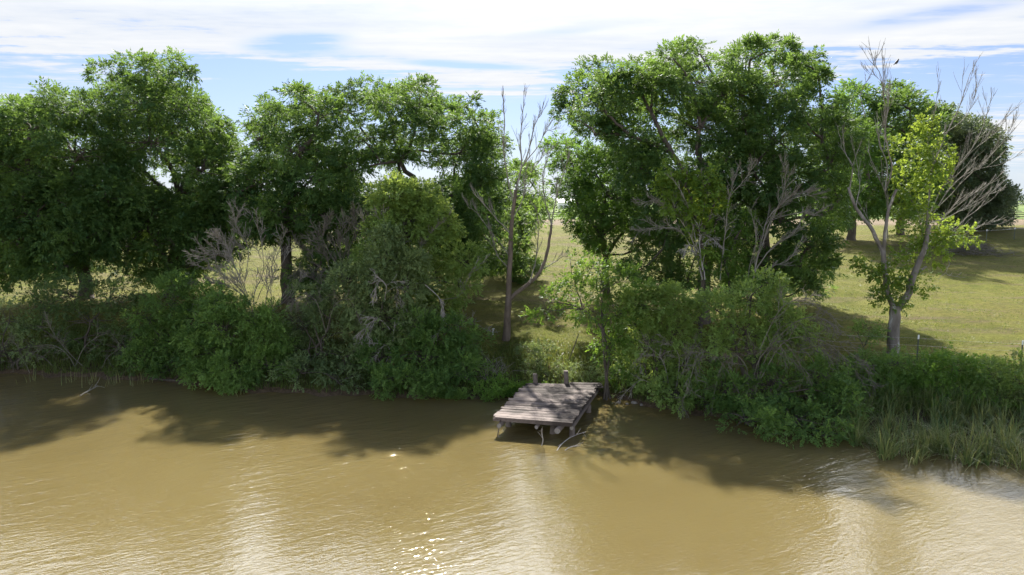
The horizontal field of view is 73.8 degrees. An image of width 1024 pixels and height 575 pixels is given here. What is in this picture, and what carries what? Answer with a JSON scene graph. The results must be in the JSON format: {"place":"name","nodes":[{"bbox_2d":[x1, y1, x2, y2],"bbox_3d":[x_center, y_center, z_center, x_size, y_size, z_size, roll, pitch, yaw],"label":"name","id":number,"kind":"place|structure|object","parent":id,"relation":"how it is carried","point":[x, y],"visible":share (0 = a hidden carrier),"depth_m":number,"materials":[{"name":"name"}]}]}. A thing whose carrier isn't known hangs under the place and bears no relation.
{"place":"outdoors","nodes":[
{"label":"outdoors","id":0,"kind":"place"},
{"bbox_2d":[0,373,1023,574],"bbox_3d":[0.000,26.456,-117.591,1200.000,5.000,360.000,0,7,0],"label":"water","id":1,"kind":"structure","parent":0,"point":[127,477],"depth_m":20.64,"materials":[{"name":"brown liquid"}]},
{"bbox_2d":[79,378,104,395],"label":"fallen branch","id":2,"kind":"object","parent":1,"relation":"on","point":[90,389],"visible":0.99,"depth_m":31.36,"materials":[{"name":"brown wood"}]},
{"bbox_2d":[16,367,243,396],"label":"reeds","id":3,"kind":"object","parent":1,"relation":"in","point":[111,379],"visible":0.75,"depth_m":33.06,"materials":[{"name":"green plant"}]},
{"bbox_2d":[800,372,1023,477],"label":"reeds","id":4,"kind":"object","parent":1,"relation":"in","point":[935,440],"visible":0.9,"depth_m":25.07,"materials":[{"name":"green plant"}]},
{"bbox_2d":[0,201,1023,425],"bbox_3d":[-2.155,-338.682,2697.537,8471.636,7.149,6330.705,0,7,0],"label":"ground","id":5,"kind":"structure","parent":0,"point":[987,333],"depth_m":43.79,"materials":[{"name":"green plant"}]},
{"bbox_2d":[0,295,50,369],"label":"shrub","id":6,"kind":"object","parent":5,"relation":"on","point":[11,327],"visible":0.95,"depth_m":34.66,"materials":[{"name":"green plant"}]},
{"bbox_2d":[0,76,152,298],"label":"pecan tree","id":7,"kind":"object","parent":5,"relation":"on","point":[45,221],"visible":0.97,"depth_m":38.72,"materials":[{"name":"green plant"}]},
{"bbox_2d":[0,263,163,377],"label":"shrub","id":8,"kind":"object","parent":5,"relation":"on","point":[36,295],"visible":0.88,"depth_m":35.47,"materials":[{"name":"green plant"}]},
{"bbox_2d":[78,46,262,297],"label":"pecan tree","id":9,"kind":"object","parent":5,"relation":"on","point":[166,111],"visible":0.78,"depth_m":41.30,"materials":[{"name":"green plant"}]},
{"bbox_2d":[149,375,198,382],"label":"fallen branch","id":10,"kind":"object","parent":5,"relation":"on","point":[160,379],"visible":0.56,"depth_m":33.41,"materials":[{"name":"wood"}]},
{"bbox_2d":[114,267,238,380],"bbox_3d":[-16.911,1.783,34.511,5.881,5.514,4.260,0,7,0],"label":"shrub","id":11,"kind":"object","parent":5,"relation":"on","point":[153,327],"visible":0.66,"depth_m":34.43,"materials":[{"name":"green plant"}]},
{"bbox_2d":[166,287,301,395],"bbox_3d":[-13.220,2.508,32.570,6.768,4.932,4.522,0,7,0],"label":"shrub","id":12,"kind":"object","parent":5,"relation":"on","point":[219,368],"visible":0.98,"depth_m":32.40,"materials":[{"name":"green plant"}]},
{"bbox_2d":[181,197,307,319],"bbox_3d":[-13.832,-1.223,35.008,6.785,6.941,3.081,0,7,0],"label":"dead shrub","id":13,"kind":"object","parent":5,"relation":"on","point":[215,233],"visible":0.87,"depth_m":34.92,"materials":[{"name":"grey wood"}]},
{"bbox_2d":[195,78,377,312],"bbox_3d":[-14.291,-5.903,43.926,12.915,14.835,13.921,0,7,0],"label":"pecan tree","id":14,"kind":"object","parent":5,"relation":"on","point":[285,170],"visible":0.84,"depth_m":39.91,"materials":[{"name":"green plant"}]},
{"bbox_2d":[265,276,371,394],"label":"shrub","id":15,"kind":"object","parent":5,"relation":"on","point":[311,317],"visible":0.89,"depth_m":32.97,"materials":[{"name":"green plant"}]},
{"bbox_2d":[286,201,393,331],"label":"dead shrub","id":16,"kind":"object","parent":5,"relation":"on","point":[339,238],"visible":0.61,"depth_m":35.95,"materials":[{"name":"grey wood"}]},
{"bbox_2d":[321,219,446,369],"bbox_3d":[-6.226,1.251,33.828,6.274,9.273,3.979,0,7,0],"label":"shrub","id":17,"kind":"object","parent":5,"relation":"on","point":[390,278],"visible":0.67,"depth_m":32.93,"materials":[{"name":"green plant"}]},
{"bbox_2d":[293,70,517,303],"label":"pecan tree","id":18,"kind":"object","parent":5,"relation":"on","point":[484,142],"visible":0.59,"depth_m":40.09,"materials":[{"name":"green plant"}]},
{"bbox_2d":[345,169,499,333],"bbox_3d":[-4.741,-1.467,35.533,8.307,9.308,4.583,0,7,0],"label":"willow tree","id":19,"kind":"object","parent":5,"relation":"on","point":[410,206],"visible":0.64,"depth_m":34.65,"materials":[{"name":"green plant"}]},
{"bbox_2d":[350,303,498,400],"bbox_3d":[-4.254,2.922,31.984,7.300,4.154,5.413,0,7,0],"label":"shrub","id":20,"kind":"object","parent":5,"relation":"on","point":[446,356],"visible":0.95,"depth_m":31.92,"materials":[{"name":"green plant"}]},
{"bbox_2d":[413,385,484,402],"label":"weeds","id":21,"kind":"object","parent":5,"relation":"on","point":[460,393],"visible":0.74,"depth_m":30.27,"materials":[{"name":"green plant"}]},
{"bbox_2d":[458,347,525,381],"bbox_3d":[-1.245,3.728,31.872,3.540,1.606,2.971,5,9,32],"label":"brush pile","id":22,"kind":"object","parent":5,"relation":"on","point":[497,370],"visible":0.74,"depth_m":32.08,"materials":[{"name":"brown wood"}]},
{"bbox_2d":[445,157,554,284],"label":"leafy tree","id":23,"kind":"object","parent":5,"relation":"on","point":[501,270],"visible":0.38,"depth_m":48.98,"materials":[{"name":"green plant"}]},
{"bbox_2d":[456,367,548,402],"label":"weeds","id":24,"kind":"object","parent":5,"relation":"on","point":[509,390],"visible":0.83,"depth_m":30.73,"materials":[{"name":"green plant"}]},
{"bbox_2d":[0,320,1023,421],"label":"bank grass","id":25,"kind":"structure","parent":5,"relation":"on","point":[307,376],"depth_m":32.81,"materials":[{"name":"green plant"}]},
{"bbox_2d":[462,84,570,340],"bbox_3d":[0.207,-3.668,35.900,5.788,13.914,2.893,0,7,0],"label":"dead tree","id":26,"kind":"object","parent":5,"relation":"on","point":[506,335],"visible":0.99,"depth_m":35.91,"materials":[{"name":"grey plant"}]},
{"bbox_2d":[514,337,559,367],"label":"bush","id":27,"kind":"object","parent":5,"relation":"on","point":[537,349],"visible":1,"depth_m":33.34,"materials":[{"name":"green plant"}]},
{"bbox_2d":[64,186,1023,205],"bbox_3d":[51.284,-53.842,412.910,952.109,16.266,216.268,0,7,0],"label":"distant woods","id":28,"kind":"object","parent":5,"relation":"on","point":[1021,202],"visible":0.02,"depth_m":414.99,"materials":[{"name":"green plant"}]},
{"bbox_2d":[493,370,602,436],"bbox_3d":[1.566,5.617,28.369,3.366,3.248,6.610,3,8,19],"label":"dock","id":29,"kind":"object","parent":5,"relation":"on","point":[557,408],"visible":0.7,"depth_m":27.33,"materials":[{"name":"wood"}]},
{"bbox_2d":[556,198,574,208],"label":"shed","id":30,"kind":"structure","parent":5,"relation":"on","point":[560,203],"depth_m":255.27,"materials":[{"name":"white paint"}]},
{"bbox_2d":[520,244,658,399],"bbox_3d":[3.411,1.748,30.424,6.105,7.303,3.384,2,8,17],"label":"young tree","id":31,"kind":"object","parent":5,"relation":"on","point":[576,275],"visible":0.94,"depth_m":30.11,"materials":[{"name":"green plant"}]},
{"bbox_2d":[486,346,705,397],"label":"weeds","id":32,"kind":"object","parent":5,"relation":"on","point":[571,373],"visible":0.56,"depth_m":32.19,"materials":[{"name":"green plant"}]},
{"bbox_2d":[538,129,670,297],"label":"leafy tree","id":33,"kind":"object","parent":5,"relation":"on","point":[584,188],"visible":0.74,"depth_m":42.08,"materials":[{"name":"green plant"}]},
{"bbox_2d":[602,277,709,418],"bbox_3d":[6.667,2.306,29.948,4.794,5.655,4.840,7,10,43],"label":"shrub","id":34,"kind":"object","parent":5,"relation":"on","point":[669,292],"visible":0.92,"depth_m":29.79,"materials":[{"name":"green plant"}]},
{"bbox_2d":[547,33,776,324],"bbox_3d":[9.210,-6.545,41.099,14.320,17.527,12.753,0,7,0],"label":"pecan tree","id":35,"kind":"object","parent":5,"relation":"on","point":[609,128],"visible":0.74,"depth_m":37.58,"materials":[{"name":"green plant"}]},
{"bbox_2d":[629,154,760,346],"bbox_3d":[8.887,-1.536,33.579,6.291,10.051,2.291,0,7,0],"label":"ash tree","id":36,"kind":"object","parent":5,"relation":"on","point":[669,179],"visible":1,"depth_m":33.12,"materials":[{"name":"green plant"}]},
{"bbox_2d":[690,200,761,344],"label":"leafy tree","id":37,"kind":"object","parent":5,"relation":"on","point":[728,255],"visible":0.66,"depth_m":34.17,"materials":[{"name":"green plant"}]},
{"bbox_2d":[538,212,1023,216],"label":"field fence","id":38,"kind":"object","parent":5,"relation":"on","point":[801,214],"visible":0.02,"depth_m":122.19,"materials":[{"name":"brown"}]},
{"bbox_2d":[674,262,888,419],"bbox_3d":[11.000,3.086,28.724,8.718,8.273,3.999,0,7,0],"label":"shrub","id":39,"kind":"object","parent":5,"relation":"on","point":[768,340],"visible":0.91,"depth_m":28.41,"materials":[{"name":"green plant"}]},
{"bbox_2d":[683,349,879,448],"bbox_3d":[11.138,4.317,26.831,8.414,3.240,6.342,0,7,0],"label":"shrub","id":40,"kind":"object","parent":5,"relation":"on","point":[760,411],"visible":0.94,"depth_m":27.04,"materials":[{"name":"green plant"}]},
{"bbox_2d":[745,151,832,307],"bbox_3d":[13.694,-2.611,33.688,4.214,8.120,3.359,0,7,0],"label":"dead tree","id":41,"kind":"object","parent":5,"relation":"on","point":[786,197],"visible":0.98,"depth_m":33.80,"materials":[{"name":"grey wood"}]},
{"bbox_2d":[701,29,877,315],"bbox_3d":[16.248,-7.088,41.779,10.447,18.121,14.167,3,8,19],"label":"pecan tree","id":42,"kind":"object","parent":5,"relation":"on","point":[800,124],"visible":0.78,"depth_m":37.99,"materials":[{"name":"green plant"}]},
{"bbox_2d":[796,77,899,240],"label":"leafy tree","id":43,"kind":"object","parent":5,"relation":"on","point":[871,208],"visible":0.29,"depth_m":70.41,"materials":[{"name":"green plant"}]},
{"bbox_2d":[847,317,894,356],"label":"sapling","id":44,"kind":"object","parent":5,"relation":"on","point":[857,328],"visible":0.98,"depth_m":33.46,"materials":[{"name":"green plant"}]},
{"bbox_2d":[843,345,940,399],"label":"bush","id":45,"kind":"object","parent":5,"relation":"on","point":[879,362],"visible":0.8,"depth_m":28.85,"materials":[{"name":"green plant"}]},
{"bbox_2d":[768,344,1023,415],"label":"weeds","id":46,"kind":"object","parent":5,"relation":"on","point":[914,358],"visible":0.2,"depth_m":29.70,"materials":[{"name":"green plant"}]},
{"bbox_2d":[856,78,958,234],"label":"leafy tree","id":47,"kind":"object","parent":5,"relation":"on","point":[898,106],"visible":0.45,"depth_m":73.12,"materials":[{"name":"green plant"}]},
{"bbox_2d":[799,333,1023,369],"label":"wire fence","id":48,"kind":"object","parent":5,"relation":"on","point":[918,345],"visible":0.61,"depth_m":32.20,"materials":[{"name":"grey metal"}]},
{"bbox_2d":[835,36,1023,354],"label":"half dead tree","id":49,"kind":"object","parent":5,"relation":"on","point":[895,307],"visible":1,"depth_m":33.16,"materials":[{"name":"green plant"}]},
{"bbox_2d":[897,341,995,401],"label":"bush","id":50,"kind":"object","parent":5,"relation":"on","point":[953,371],"visible":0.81,"depth_m":28.43,"materials":[{"name":"green plant"}]},
{"bbox_2d":[909,99,1022,231],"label":"oak tree","id":51,"kind":"object","parent":5,"relation":"on","point":[1000,202],"visible":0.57,"depth_m":81.45,"materials":[{"name":"green plant"}]},
{"bbox_2d":[917,233,1020,256],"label":"brush pile","id":52,"kind":"object","parent":5,"relation":"on","point":[962,249],"visible":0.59,"depth_m":65.42,"materials":[{"name":"brown wood"}]},
{"bbox_2d":[940,227,1015,240],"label":"wire fence","id":53,"kind":"object","parent":5,"relation":"on","point":[991,230],"visible":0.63,"depth_m":73.94,"materials":[{"name":"grey metal"}]},
{"bbox_2d":[950,348,1023,410],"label":"bush","id":54,"kind":"object","parent":5,"relation":"on","point":[1003,367],"visible":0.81,"depth_m":28.19,"materials":[{"name":"green plant"}]},
{"bbox_2d":[0,0,1023,199],"label":"sky","id":55,"kind":"structure","parent":0,"point":[242,49],"materials":[{"name":"blue"}]}
]}

